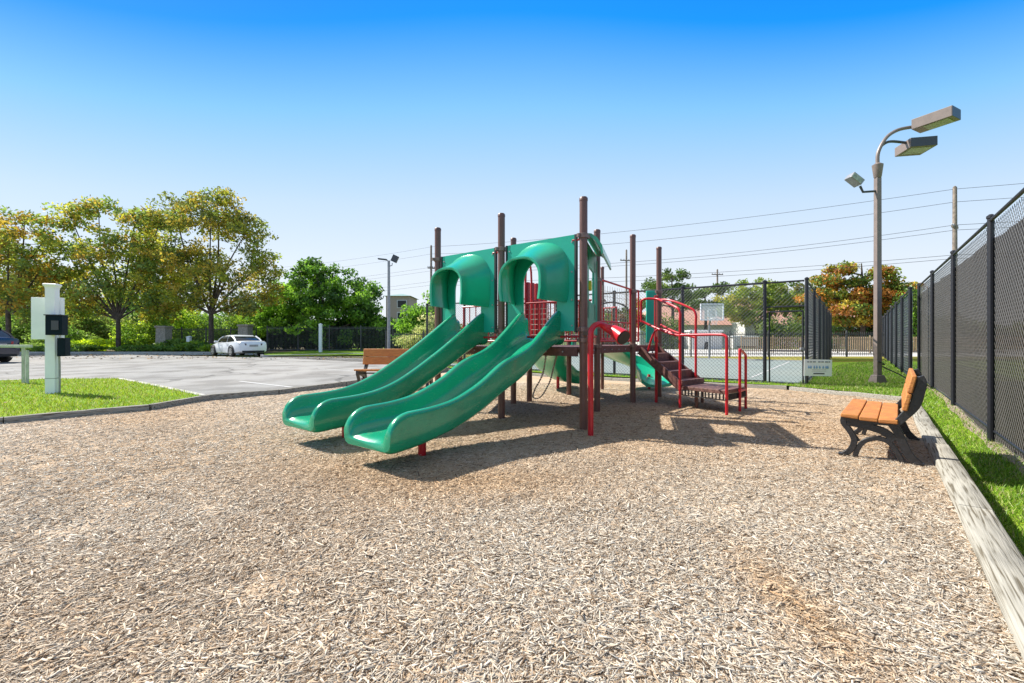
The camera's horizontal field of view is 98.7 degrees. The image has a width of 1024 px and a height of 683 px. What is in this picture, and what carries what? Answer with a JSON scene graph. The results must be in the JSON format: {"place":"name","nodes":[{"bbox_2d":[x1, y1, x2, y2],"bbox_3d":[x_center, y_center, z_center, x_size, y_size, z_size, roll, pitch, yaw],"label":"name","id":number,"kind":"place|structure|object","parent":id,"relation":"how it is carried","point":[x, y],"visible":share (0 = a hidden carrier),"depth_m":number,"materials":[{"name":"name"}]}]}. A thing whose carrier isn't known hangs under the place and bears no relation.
{"place":"outdoors","nodes":[
{"label":"outdoors","id":0,"kind":"place"},
{"bbox_2d":[0,377,200,416],"bbox_3d":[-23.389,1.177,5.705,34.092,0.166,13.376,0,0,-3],"label":"lawn island","id":1,"kind":"structure","parent":0,"point":[70,399],"depth_m":9.10,"materials":[{"name":"green plant"}]},
{"bbox_2d":[0,345,32,383],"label":"rail fence","id":2,"kind":"object","parent":1,"relation":"on","point":[24,365],"visible":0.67,"depth_m":11.72,"materials":[{"name":"green wood"}]},
{"bbox_2d":[31,283,69,393],"bbox_3d":[-10.096,-0.028,9.557,0.797,2.460,0.481,0,0,-11],"label":"service pedestal","id":3,"kind":"object","parent":1,"relation":"on","point":[49,321],"visible":0.93,"depth_m":9.56,"materials":[{"name":"white plastic"}]},
{"bbox_2d":[20,347,322,352],"bbox_3d":[-53.750,0.780,45.500,72.500,0.154,29.000,0,0,0],"label":"planting bed","id":4,"kind":"object","parent":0,"point":[271,351],"visible":0.08,"depth_m":35.52,"materials":[{"name":"green plant"}]},
{"bbox_2d":[20,342,44,351],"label":"bush","id":5,"kind":"object","parent":4,"relation":"on","point":[35,344],"visible":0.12,"depth_m":35.23,"materials":[{"name":"green plant"}]},
{"bbox_2d":[0,313,74,343],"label":"bush","id":6,"kind":"object","parent":4,"relation":"on","point":[18,330],"visible":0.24,"depth_m":44.56,"materials":[{"name":"green plant"}]},
{"bbox_2d":[0,205,81,334],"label":"autumn tree","id":7,"kind":"object","parent":4,"relation":"on","point":[10,302],"visible":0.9,"depth_m":33.62,"materials":[{"name":"green plant"}]},
{"bbox_2d":[0,269,102,325],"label":"autumn tree","id":8,"kind":"object","parent":4,"relation":"on","point":[38,292],"visible":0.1,"depth_m":43.02,"materials":[{"name":"yellow plant"}]},
{"bbox_2d":[21,325,99,343],"bbox_3d":[-38.967,-0.192,38.160,5.071,2.404,3.847,0,0,0],"label":"bush","id":9,"kind":"object","parent":4,"relation":"on","point":[75,334],"visible":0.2,"depth_m":37.65,"materials":[{"name":"green plant"}]},
{"bbox_2d":[31,343,110,351],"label":"bush","id":10,"kind":"object","parent":4,"relation":"on","point":[81,347],"visible":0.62,"depth_m":34.26,"materials":[{"name":"green plant"}]},
{"bbox_2d":[70,338,115,351],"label":"bush","id":11,"kind":"object","parent":4,"relation":"on","point":[100,342],"visible":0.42,"depth_m":35.84,"materials":[{"name":"green plant"}]},
{"bbox_2d":[68,312,144,345],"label":"bush","id":12,"kind":"object","parent":4,"relation":"on","point":[102,326],"visible":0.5,"depth_m":45.43,"materials":[{"name":"green plant"}]},
{"bbox_2d":[35,194,187,350],"bbox_3d":[-32.582,-5.500,35.835,12.049,13.152,6.005,0,0,0],"label":"autumn tree","id":13,"kind":"object","parent":4,"relation":"on","point":[146,266],"visible":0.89,"depth_m":35.56,"materials":[{"name":"green plant"}]},
{"bbox_2d":[109,331,154,350],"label":"bush","id":14,"kind":"object","parent":4,"relation":"on","point":[139,339],"visible":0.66,"depth_m":36.47,"materials":[{"name":"green plant"}]},
{"bbox_2d":[108,344,184,351],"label":"bush","id":15,"kind":"object","parent":4,"relation":"on","point":[150,348],"visible":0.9,"depth_m":33.94,"materials":[{"name":"green plant"}]},
{"bbox_2d":[109,316,196,344],"bbox_3d":[-32.037,-0.597,39.044,7.125,3.705,4.933,0,0,0],"label":"bush","id":16,"kind":"object","parent":4,"relation":"on","point":[143,327],"visible":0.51,"depth_m":38.15,"materials":[{"name":"green plant"}]},
{"bbox_2d":[101,210,213,323],"bbox_3d":[-32.042,-5.382,39.954,9.375,12.822,5.999,0,0,0],"label":"autumn tree","id":17,"kind":"object","parent":4,"relation":"on","point":[176,280],"visible":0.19,"depth_m":39.67,"materials":[{"name":"green plant"}]},
{"bbox_2d":[154,326,173,343],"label":"stone column","id":18,"kind":"structure","parent":4,"relation":"on","point":[163,333],"depth_m":36.60,"materials":[{"name":"grey stone"}]},
{"bbox_2d":[153,338,208,350],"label":"bush","id":19,"kind":"object","parent":4,"relation":"on","point":[171,342],"visible":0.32,"depth_m":36.31,"materials":[{"name":"green plant"}]},
{"bbox_2d":[152,303,224,343],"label":"bush","id":20,"kind":"object","parent":4,"relation":"on","point":[189,320],"visible":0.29,"depth_m":43.10,"materials":[{"name":"green plant"}]},
{"bbox_2d":[174,341,212,351],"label":"bush","id":21,"kind":"object","parent":4,"relation":"on","point":[194,346],"visible":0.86,"depth_m":34.59,"materials":[{"name":"green plant"}]},
{"bbox_2d":[139,186,289,344],"bbox_3d":[-23.838,-5.748,35.587,10.981,13.664,6.216,0,0,0],"label":"autumn tree","id":22,"kind":"object","parent":4,"relation":"on","point":[230,223],"visible":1,"depth_m":35.07,"materials":[{"name":"green plant"}]},
{"bbox_2d":[172,327,256,343],"bbox_3d":[-26.250,-0.157,37.750,9.698,2.216,0.080,0,0,9],"label":"picket fence","id":23,"kind":"object","parent":4,"relation":"on","point":[231,329],"visible":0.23,"depth_m":37.79,"materials":[{"name":"black metal"}]},
{"bbox_2d":[200,313,254,342],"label":"bush","id":24,"kind":"object","parent":4,"relation":"on","point":[235,321],"visible":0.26,"depth_m":40.37,"materials":[{"name":"green plant"}]},
{"bbox_2d":[237,324,253,334],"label":"stone column","id":25,"kind":"structure","parent":4,"relation":"on","point":[245,329],"depth_m":36.01,"materials":[{"name":"grey stone"}]},
{"bbox_2d":[236,322,280,348],"bbox_3d":[-23.032,-0.457,40.526,4.715,3.212,3.285,0,0,0],"label":"bush","id":26,"kind":"object","parent":4,"relation":"on","point":[265,335],"visible":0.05,"depth_m":39.74,"materials":[{"name":"green plant"}]},
{"bbox_2d":[259,318,304,349],"bbox_3d":[-21.167,-0.625,40.593,5.203,3.491,3.560,0,0,0],"label":"bush","id":27,"kind":"object","parent":4,"relation":"on","point":[283,342],"visible":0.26,"depth_m":39.55,"materials":[{"name":"green plant"}]},
{"bbox_2d":[284,319,330,348],"bbox_3d":[-18.932,-0.552,40.359,5.180,3.445,3.543,0,0,0],"label":"bush","id":28,"kind":"object","parent":4,"relation":"on","point":[300,336],"visible":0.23,"depth_m":39.22,"materials":[{"name":"green plant"}]},
{"bbox_2d":[0,353,387,394],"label":"parking lot","id":29,"kind":"structure","parent":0,"point":[208,375],"depth_m":16.36,"materials":[{"name":"grey asphalt"}]},
{"bbox_2d":[0,328,19,361],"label":"parked car","id":30,"kind":"object","parent":29,"relation":"on","point":[7,354],"visible":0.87,"depth_m":21.40,"materials":[{"name":"blue paint"}]},
{"bbox_2d":[11,378,205,394],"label":"kerb island","id":31,"kind":"structure","parent":29,"relation":"on","point":[139,382],"depth_m":11.41,"materials":[{"name":"concrete"}]},
{"bbox_2d":[19,353,351,359],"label":"fallen leaves","id":32,"kind":"object","parent":29,"relation":"on","point":[173,356],"visible":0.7,"depth_m":27.41,"materials":[{"name":"brown plant"}]},
{"bbox_2d":[20,352,362,356],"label":"kerb","id":33,"kind":"structure","parent":29,"relation":"on","point":[163,353],"depth_m":32.86,"materials":[{"name":"concrete"}]},
{"bbox_2d":[210,335,266,356],"bbox_3d":[-18.090,0.260,28.992,4.840,1.378,2.160,0,0,37],"label":"parked car","id":34,"kind":"object","parent":29,"relation":"on","point":[232,345],"visible":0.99,"depth_m":27.85,"materials":[{"name":"white paint"}]},
{"bbox_2d":[378,254,398,348],"bbox_3d":[-7.716,-2.240,27.500,1.296,6.392,0.220,0,0,0],"label":"lamp post","id":35,"kind":"object","parent":29,"relation":"on","point":[394,258],"visible":0.91,"depth_m":27.42,"materials":[{"name":"grey metal"}]},
{"bbox_2d":[264,348,383,355],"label":"fence verge","id":36,"kind":"structure","parent":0,"point":[325,352],"depth_m":32.72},
{"bbox_2d":[318,323,322,351],"bbox_3d":[-14.580,-0.245,33.500,0.240,2.270,0.240,0,0,0],"label":"marker post","id":37,"kind":"object","parent":36,"relation":"on","point":[320,337],"visible":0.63,"depth_m":33.40,"materials":[{"name":"white plastic"}]},
{"bbox_2d":[267,325,401,350],"bbox_3d":[-13.750,-0.191,36.250,13.182,2.306,0.073,0,0,2],"label":"picket fence","id":38,"kind":"object","parent":36,"relation":"on","point":[323,349],"visible":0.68,"depth_m":36.29,"materials":[{"name":"black metal"}]},
{"bbox_2d":[362,321,395,348],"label":"bush","id":39,"kind":"object","parent":36,"relation":"on","point":[375,340],"visible":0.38,"depth_m":39.44,"materials":[{"name":"green plant"}]},
{"bbox_2d":[390,323,415,348],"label":"bush","id":40,"kind":"object","parent":36,"relation":"on","point":[399,347],"visible":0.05,"depth_m":39.64,"materials":[{"name":"green plant"}]},
{"bbox_2d":[385,294,418,322],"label":"tower building","id":41,"kind":"structure","parent":0,"point":[397,301],"depth_m":60.00,"materials":[{"name":"beige concrete"}]},
{"bbox_2d":[397,300,406,307],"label":"window","id":42,"kind":"structure","parent":41,"relation":"in","point":[400,303],"depth_m":59.93,"materials":[{"name":"grey glass"}]},
{"bbox_2d":[3,342,915,422],"bbox_3d":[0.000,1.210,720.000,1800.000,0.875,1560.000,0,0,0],"label":"ground","id":43,"kind":"structure","parent":0,"point":[577,343],"depth_m":31.45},
{"bbox_2d":[4,405,148,423],"bbox_3d":[-7.200,1.249,7.375,0.120,0.209,1.721,0,0,44],"label":"border timber","id":44,"kind":"object","parent":43,"relation":"on","point":[59,415],"visible":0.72,"depth_m":7.25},
{"bbox_2d":[1,290,299,338],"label":"distant trees","id":45,"kind":"object","parent":43,"relation":"on","point":[129,309],"visible":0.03,"depth_m":72.96,"materials":[{"name":"green plant"}]},
{"bbox_2d":[277,382,345,393],"bbox_3d":[-5.025,1.207,11.175,0.120,0.216,2.024,0,0,25],"label":"border timber","id":46,"kind":"object","parent":43,"relation":"on","point":[311,387],"visible":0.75,"depth_m":11.06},
{"bbox_2d":[241,256,394,348],"bbox_3d":[-16.972,-3.210,38.927,11.490,8.505,8.555,0,0,32],"label":"green tree","id":47,"kind":"object","parent":43,"relation":"on","point":[356,308],"visible":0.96,"depth_m":37.98,"materials":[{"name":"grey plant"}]},
{"bbox_2d":[307,319,350,348],"bbox_3d":[-16.564,-0.474,40.563,4.554,3.412,3.640,0,0,0],"label":"bush","id":48,"kind":"object","parent":43,"relation":"on","point":[334,334],"visible":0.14,"depth_m":39.60,"materials":[{"name":"green plant"}]},
{"bbox_2d":[333,321,380,348],"bbox_3d":[-14.366,-0.653,40.681,5.089,3.336,3.517,0,0,0],"label":"bush","id":49,"kind":"object","parent":43,"relation":"on","point":[355,339],"visible":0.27,"depth_m":39.72,"materials":[{"name":"green plant"}]},
{"bbox_2d":[390,290,434,342],"bbox_3d":[-6.920,-1.486,33.939,4.898,5.150,3.537,0,0,0],"label":"green tree","id":50,"kind":"object","parent":43,"relation":"on","point":[406,324],"visible":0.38,"depth_m":33.42,"materials":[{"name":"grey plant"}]},
{"bbox_2d":[392,313,434,348],"bbox_3d":[-6.236,-0.477,30.957,4.407,3.195,2.933,0,0,0],"label":"yellow shrub","id":51,"kind":"object","parent":43,"relation":"on","point":[404,340],"visible":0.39,"depth_m":30.61,"materials":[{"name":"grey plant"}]},
{"bbox_2d":[428,245,434,279],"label":"utility pole","id":52,"kind":"object","parent":43,"relation":"on","point":[430,267],"visible":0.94,"depth_m":49.40,"materials":[{"name":"brown wood"}]},
{"bbox_2d":[0,371,1023,682],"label":"wood chip bed","id":53,"kind":"object","parent":43,"relation":"on","point":[466,469],"visible":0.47,"depth_m":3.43,"materials":[{"name":"beige wood"}]},
{"bbox_2d":[147,394,211,409],"bbox_3d":[-6.525,1.235,8.700,0.120,0.210,1.396,0,0,6],"label":"border timber","id":54,"kind":"object","parent":53,"relation":"on","point":[171,403],"visible":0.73,"depth_m":8.60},
{"bbox_2d":[210,389,277,399],"bbox_3d":[-5.950,1.221,9.825,1.300,0.207,0.120,0,0,-40],"label":"border timber","id":55,"kind":"object","parent":53,"relation":"on","point":[219,396],"visible":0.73,"depth_m":9.73,"materials":[{"name":"grey wood"}]},
{"bbox_2d":[354,349,432,386],"bbox_3d":[-2.817,0.679,10.701,1.814,0.994,0.752,0,0,3],"label":"park bench","id":56,"kind":"object","parent":53,"relation":"on","point":[379,356],"visible":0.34,"depth_m":10.93,"materials":[{"name":"orange wood"}]},
{"bbox_2d":[282,196,746,455],"bbox_3d":[0.904,-0.408,8.242,5.086,3.537,9.242,0,0,45],"label":"play structure","id":57,"kind":"object","parent":53,"relation":"on","point":[386,409],"visible":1,"depth_m":6.52,"materials":[{"name":"green plastic"}]},
{"bbox_2d":[838,368,926,465],"bbox_3d":[4.362,0.802,5.178,0.710,0.924,1.652,0,0,41],"label":"park bench","id":58,"kind":"object","parent":53,"relation":"on","point":[863,416],"visible":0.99,"depth_m":4.65,"materials":[{"name":"orange wood"}]},
{"bbox_2d":[426,280,766,384],"bbox_3d":[1.586,-0.124,15.617,12.962,3.101,0.108,0,0,34],"label":"chain link fence","id":59,"kind":"object","parent":43,"relation":"on","point":[764,325],"visible":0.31,"depth_m":12.83,"materials":[{"name":"black metal"}]},
{"bbox_2d":[766,280,803,307],"bbox_3d":[7.266,-1.262,11.727,0.884,0.704,0.048,0,0,34],"label":"fence transom","id":60,"kind":"object","parent":59,"relation":"attached to","point":[768,283],"visible":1,"depth_m":11.71,"materials":[{"name":"black metal"}]},
{"bbox_2d":[604,307,645,329],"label":"green tree","id":61,"kind":"object","parent":43,"relation":"on","point":[623,318],"visible":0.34,"depth_m":54.11,"materials":[{"name":"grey plant"}]},
{"bbox_2d":[620,249,629,325],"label":"utility pole","id":62,"kind":"object","parent":43,"relation":"on","point":[625,260],"visible":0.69,"depth_m":59.93,"materials":[{"name":"brown wood"}]},
{"bbox_2d":[612,378,639,381],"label":"border timber","id":63,"kind":"object","parent":43,"relation":"on","point":[622,379],"visible":0.18,"depth_m":13.58,"materials":[{"name":"grey wood"}]},
{"bbox_2d":[639,312,689,348],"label":"bush","id":64,"kind":"object","parent":43,"relation":"on","point":[672,337],"visible":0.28,"depth_m":46.72,"materials":[{"name":"green plant"}]},
{"bbox_2d":[636,268,701,348],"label":"pine tree","id":65,"kind":"object","parent":43,"relation":"on","point":[650,285],"visible":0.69,"depth_m":49.65,"materials":[{"name":"green plant"}]},
{"bbox_2d":[593,355,800,360],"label":"court edge kerb","id":66,"kind":"structure","parent":43,"relation":"on","point":[737,359],"depth_m":23.88,"materials":[{"name":"concrete"}]},
{"bbox_2d":[684,330,722,348],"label":"shed","id":67,"kind":"structure","parent":43,"relation":"on","point":[718,345],"depth_m":44.00,"materials":[{"name":"white plastic"}]},
{"bbox_2d":[668,281,750,329],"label":"pine tree","id":68,"kind":"object","parent":43,"relation":"on","point":[698,303],"visible":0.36,"depth_m":57.31,"materials":[{"name":"green plant"}]},
{"bbox_2d":[722,336,757,348],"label":"outbuilding","id":69,"kind":"structure","parent":43,"relation":"on","point":[737,341],"depth_m":46.00,"materials":[{"name":"white plastic"}]},
{"bbox_2d":[704,382,786,389],"bbox_3d":[6.040,1.240,11.860,2.318,0.225,0.130,0,0,35],"label":"border timber","id":70,"kind":"object","parent":43,"relation":"on","point":[764,386],"visible":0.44,"depth_m":11.49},
{"bbox_2d":[731,322,762,347],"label":"outbuilding","id":71,"kind":"structure","parent":43,"relation":"on","point":[736,328],"depth_m":52.56,"materials":[{"name":"white plastic"}]},
{"bbox_2d":[636,303,871,346],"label":"house","id":72,"kind":"structure","parent":43,"relation":"on","point":[687,316],"depth_m":62.40,"materials":[{"name":"grey"}]},
{"bbox_2d":[711,277,802,347],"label":"green tree","id":73,"kind":"object","parent":43,"relation":"on","point":[759,303],"visible":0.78,"depth_m":49.29,"materials":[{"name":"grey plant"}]},
{"bbox_2d":[752,312,801,348],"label":"bush","id":74,"kind":"object","parent":43,"relation":"on","point":[795,329],"visible":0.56,"depth_m":45.49,"materials":[{"name":"green plant"}]},
{"bbox_2d":[776,282,831,347],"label":"green tree","id":75,"kind":"object","parent":43,"relation":"on","point":[796,291],"visible":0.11,"depth_m":53.54,"materials":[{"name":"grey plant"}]},
{"bbox_2d":[741,335,916,352],"bbox_3d":[30.000,0.262,33.750,24.121,1.466,0.074,0,0,4],"label":"rail fence","id":76,"kind":"object","parent":43,"relation":"on","point":[869,338],"visible":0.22,"depth_m":34.01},
{"bbox_2d":[789,386,901,400],"bbox_3d":[7.635,1.255,10.175,0.130,0.230,2.262,0,0,-31],"label":"border timber","id":77,"kind":"object","parent":43,"relation":"on","point":[865,395],"visible":0.56,"depth_m":10.03,"materials":[{"name":"grey wood"}]},
{"bbox_2d":[832,323,872,349],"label":"bush","id":78,"kind":"object","parent":43,"relation":"on","point":[840,329],"visible":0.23,"depth_m":40.05,"materials":[{"name":"green plant"}]},
{"bbox_2d":[793,260,927,336],"bbox_3d":[31.315,-3.036,39.099,10.574,8.144,5.426,0,0,-6],"label":"autumn tree","id":79,"kind":"object","parent":43,"relation":"on","point":[857,300],"visible":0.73,"depth_m":38.32,"materials":[{"name":"orange plant"}]},
{"bbox_2d":[886,284,916,351],"bbox_3d":[32.341,-1.612,36.053,3.197,6.294,2.326,0,0,0],"label":"tree","id":80,"kind":"object","parent":43,"relation":"on","point":[914,311],"visible":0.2,"depth_m":35.71,"materials":[{"name":"green plant"}]},
{"bbox_2d":[951,186,958,266],"bbox_3d":[31.200,-4.867,31.000,1.011,12.167,0.323,0,0,-36],"label":"utility pole","id":81,"kind":"object","parent":43,"relation":"on","point":[954,226],"visible":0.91,"depth_m":30.92,"materials":[{"name":"brown wood"}]},
{"bbox_2d":[446,202,952,253],"bbox_3d":[11.050,-9.470,40.250,44.345,0.788,0.028,0,0,25],"label":"overhead wire","id":82,"kind":"object","parent":81,"relation":"attached to","point":[761,228],"visible":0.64,"depth_m":35.51,"materials":[{"name":"grey"}]},
{"bbox_2d":[453,189,952,245],"bbox_3d":[11.050,-10.443,40.250,44.345,0.623,0.028,0,0,25],"label":"overhead wire","id":83,"kind":"object","parent":81,"relation":"attached to","point":[739,218],"visible":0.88,"depth_m":36.16,"materials":[{"name":"grey"}]},
{"bbox_2d":[458,255,949,281],"bbox_3d":[11.050,-6.311,40.250,44.345,0.906,0.028,0,0,25],"label":"overhead wire","id":84,"kind":"object","parent":81,"relation":"attached to","point":[775,268],"visible":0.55,"depth_m":35.45,"materials":[{"name":"grey"}]},
{"bbox_2d":[614,259,944,281],"bbox_3d":[11.050,-5.936,40.250,44.345,0.856,0.028,0,0,25],"label":"overhead wire","id":85,"kind":"object","parent":81,"relation":"attached to","point":[792,271],"visible":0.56,"depth_m":34.89,"materials":[{"name":"grey"}]},
{"bbox_2d":[607,230,952,266],"bbox_3d":[11.050,-7.475,40.250,44.346,0.978,0.028,0,0,25],"label":"overhead wire","id":86,"kind":"object","parent":81,"relation":"attached to","point":[790,250],"visible":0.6,"depth_m":35.08,"materials":[{"name":"grey"}]},
{"bbox_2d":[622,225,950,262],"bbox_3d":[11.050,-7.815,40.250,44.346,1.098,0.028,0,0,25],"label":"overhead wire","id":87,"kind":"object","parent":81,"relation":"attached to","point":[792,246],"visible":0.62,"depth_m":35.02,"materials":[{"name":"grey"}]},
{"bbox_2d":[0,0,1023,341],"label":"sky","id":88,"kind":"structure","parent":0,"point":[355,129],"materials":[{"name":"blue"}]},
{"bbox_2d":[313,354,916,361],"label":"rough grass","id":89,"kind":"structure","parent":0,"point":[834,358],"depth_m":26.56,"materials":[{"name":"green plant"}]},
{"bbox_2d":[385,330,883,356],"bbox_3d":[7.600,0.179,27.600,31.277,1.757,0.071,0,0,1],"label":"picket fence","id":90,"kind":"object","parent":89,"relation":"on","point":[730,334],"visible":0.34,"depth_m":27.45,"materials":[{"name":"tan brown wood"}]},
{"bbox_2d":[700,303,723,357],"bbox_3d":[11.184,-0.548,24.407,1.003,3.079,1.458,0,0,42],"label":"basketball hoop","id":91,"kind":"object","parent":89,"relation":"on","point":[710,318],"visible":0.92,"depth_m":24.23,"materials":[{"name":"grey metal"}]},
{"bbox_2d":[448,365,800,385],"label":"court verge","id":92,"kind":"structure","parent":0,"point":[708,380],"depth_m":12.04,"materials":[{"name":"green plant"}]},
{"bbox_2d":[451,355,809,382],"bbox_3d":[5.969,1.025,20.480,14.386,0.198,12.979,0,0,34],"label":"court","id":93,"kind":"object","parent":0,"point":[781,372],"visible":0.23,"depth_m":17.27,"materials":[{"name":"grey concrete"}]},
{"bbox_2d":[578,349,921,355],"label":"back road","id":94,"kind":"structure","parent":0,"point":[721,352],"depth_m":33.13,"materials":[{"name":"grey asphalt"}]},
{"bbox_2d":[797,359,1023,556],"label":"lawn strip","id":95,"kind":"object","parent":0,"point":[836,363],"visible":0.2,"depth_m":5.74,"materials":[{"name":"green plant"}]},
{"bbox_2d":[804,277,831,387],"bbox_3d":[13.299,-0.121,18.789,0.111,3.107,18.593,0,0,38],"label":"chain link fence","id":96,"kind":"object","parent":95,"relation":"on","point":[817,330],"visible":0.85,"depth_m":13.88,"materials":[{"name":"black metal"}]},
{"bbox_2d":[769,310,804,383],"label":"chain link gate","id":97,"kind":"structure","parent":96,"relation":"attached to","point":[802,349],"depth_m":11.65,"materials":[{"name":"black metal"}]},
{"bbox_2d":[804,359,831,375],"bbox_3d":[7.799,0.670,11.210,0.666,0.430,0.044,0,0,7],"label":"rules sign","id":98,"kind":"object","parent":96,"relation":"attached to","point":[813,367],"visible":1,"depth_m":11.21,"materials":[{"name":"white plastic"}]},
{"bbox_2d":[792,360,927,394],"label":"grass","id":99,"kind":"structure","parent":95,"relation":"on","point":[841,374],"depth_m":13.13,"materials":[{"name":"green plant"}]},
{"bbox_2d":[882,287,912,374],"bbox_3d":[17.539,-0.100,20.322,0.124,3.031,18.892,0,0,38],"label":"chain link fence","id":100,"kind":"object","parent":95,"relation":"on","point":[897,324],"visible":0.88,"depth_m":15.42,"materials":[{"name":"black metal"}]},
{"bbox_2d":[844,105,960,383],"bbox_3d":[10.344,-2.413,11.800,2.542,7.180,1.267,0,0,0],"label":"lamp post","id":101,"kind":"object","parent":95,"relation":"on","point":[914,146],"visible":0.99,"depth_m":11.89,"materials":[{"name":"grey metal"}]},
{"bbox_2d":[799,378,1023,555],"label":"grass","id":102,"kind":"structure","parent":95,"relation":"on","point":[997,475],"depth_m":5.00,"materials":[{"name":"green plant"}]},
{"bbox_2d":[910,400,929,417],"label":"border timber","id":103,"kind":"object","parent":95,"relation":"on","point":[921,411],"visible":0.3,"depth_m":7.31,"materials":[{"name":"grey wood"}]},
{"bbox_2d":[913,416,947,448],"bbox_3d":[5.721,1.283,6.045,0.200,0.188,2.638,0,0,40],"label":"border timber","id":104,"kind":"object","parent":95,"relation":"on","point":[928,430],"visible":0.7,"depth_m":5.84,"materials":[{"name":"beige wood"}]},
{"bbox_2d":[928,443,993,513],"bbox_3d":[4.073,1.267,4.067,0.180,0.206,2.488,0,0,40],"label":"border timber","id":105,"kind":"object","parent":95,"relation":"on","point":[960,485],"visible":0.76,"depth_m":3.74,"materials":[{"name":"beige wood"}]},
{"bbox_2d":[917,188,1023,460],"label":"chain link fence","id":106,"kind":"object","parent":95,"relation":"on","point":[970,333],"visible":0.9,"depth_m":6.52,"materials":[{"name":"black metal"}]},
{"bbox_2d":[927,383,1023,472],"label":"soil strip","id":107,"kind":"object","parent":95,"relation":"on","point":[978,430],"visible":0.24,"depth_m":6.51,"materials":[{"name":"beige soil"}]},
{"bbox_2d":[958,505,1023,659],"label":"border timber","id":108,"kind":"object","parent":95,"relation":"on","point":[999,557],"visible":0.77,"depth_m":2.36,"materials":[{"name":"beige wood"}]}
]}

